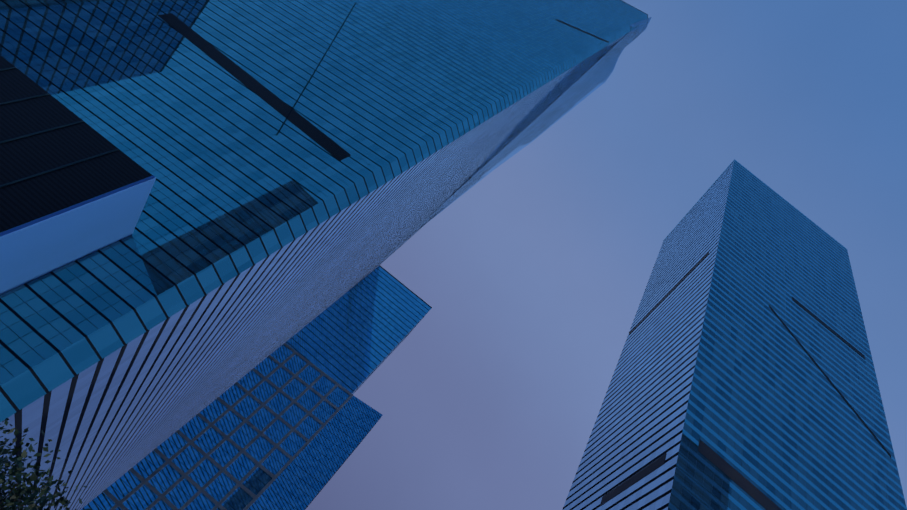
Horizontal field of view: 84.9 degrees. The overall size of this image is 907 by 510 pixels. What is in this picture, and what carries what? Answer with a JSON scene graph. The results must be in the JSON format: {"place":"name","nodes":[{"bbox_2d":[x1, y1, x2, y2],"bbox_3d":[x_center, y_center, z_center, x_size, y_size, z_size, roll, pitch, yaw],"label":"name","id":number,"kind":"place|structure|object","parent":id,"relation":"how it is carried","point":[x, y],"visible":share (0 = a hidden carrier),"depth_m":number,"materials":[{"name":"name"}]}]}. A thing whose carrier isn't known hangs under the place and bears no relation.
{"place":"outdoors","nodes":[
{"label":"outdoors","id":0,"kind":"place"},
{"bbox_2d":[0,0,651,509],"bbox_3d":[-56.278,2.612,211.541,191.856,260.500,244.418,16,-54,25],"label":"tower","id":1,"kind":"structure","parent":0,"point":[108,396],"depth_m":74.84,"materials":[{"name":"blue glass"}]},
{"bbox_2d":[0,0,638,377],"bbox_3d":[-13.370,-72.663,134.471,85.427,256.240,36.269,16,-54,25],"label":"transoms","id":2,"kind":"object","parent":1,"relation":"attached to","point":[277,113],"visible":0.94,"depth_m":75.59,"materials":[{"name":"blue metal"}]},
{"bbox_2d":[158,3,608,160],"bbox_3d":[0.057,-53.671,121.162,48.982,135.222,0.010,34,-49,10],"label":"strips","id":3,"kind":"object","parent":1,"relation":"attached to","point":[305,126],"visible":0.93,"depth_m":76.54,"materials":[{"name":"black"}]},
{"bbox_2d":[305,0,906,509],"label":"sky","id":4,"kind":"structure","parent":0,"point":[534,280],"materials":[{"name":"blue"}]},
{"bbox_2d":[562,159,906,509],"bbox_3d":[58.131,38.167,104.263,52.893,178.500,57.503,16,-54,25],"label":"tower","id":5,"kind":"structure","parent":0,"point":[715,357],"depth_m":95.27,"materials":[{"name":"blue glass"}]},
{"bbox_2d":[599,252,890,509],"bbox_3d":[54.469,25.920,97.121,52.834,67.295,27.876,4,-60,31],"label":"strips","id":6,"kind":"object","parent":5,"relation":"attached to","point":[737,478],"visible":1,"depth_m":73.26,"materials":[{"name":"black metal"}]},
{"label":"ground","id":7,"kind":"structure","parent":0,"visible":0},
{"bbox_2d":[0,418,90,509],"bbox_3d":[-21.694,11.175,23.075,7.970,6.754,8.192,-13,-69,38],"label":"street tree","id":8,"kind":"object","parent":7,"relation":"on","point":[11,501],"visible":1,"depth_m":23.84,"materials":[{"name":"green plant"}]},
{"bbox_2d":[0,55,155,294],"bbox_3d":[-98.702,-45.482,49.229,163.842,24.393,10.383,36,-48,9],"label":"canopy","id":9,"kind":"object","parent":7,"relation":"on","point":[73,187],"visible":1,"depth_m":40.91,"materials":[{"name":"metal"}]},
{"bbox_2d":[81,343,381,509],"bbox_3d":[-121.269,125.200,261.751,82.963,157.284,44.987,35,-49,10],"label":"grid block","id":10,"kind":"structure","parent":7,"relation":"on","point":[284,426],"depth_m":264.71,"materials":[{"name":"blue glass"}]},
{"bbox_2d":[285,265,431,393],"bbox_3d":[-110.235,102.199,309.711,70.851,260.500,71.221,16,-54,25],"label":"wing tower","id":11,"kind":"structure","parent":7,"relation":"on","point":[353,338],"depth_m":346.45,"materials":[{"name":"blue glass"}]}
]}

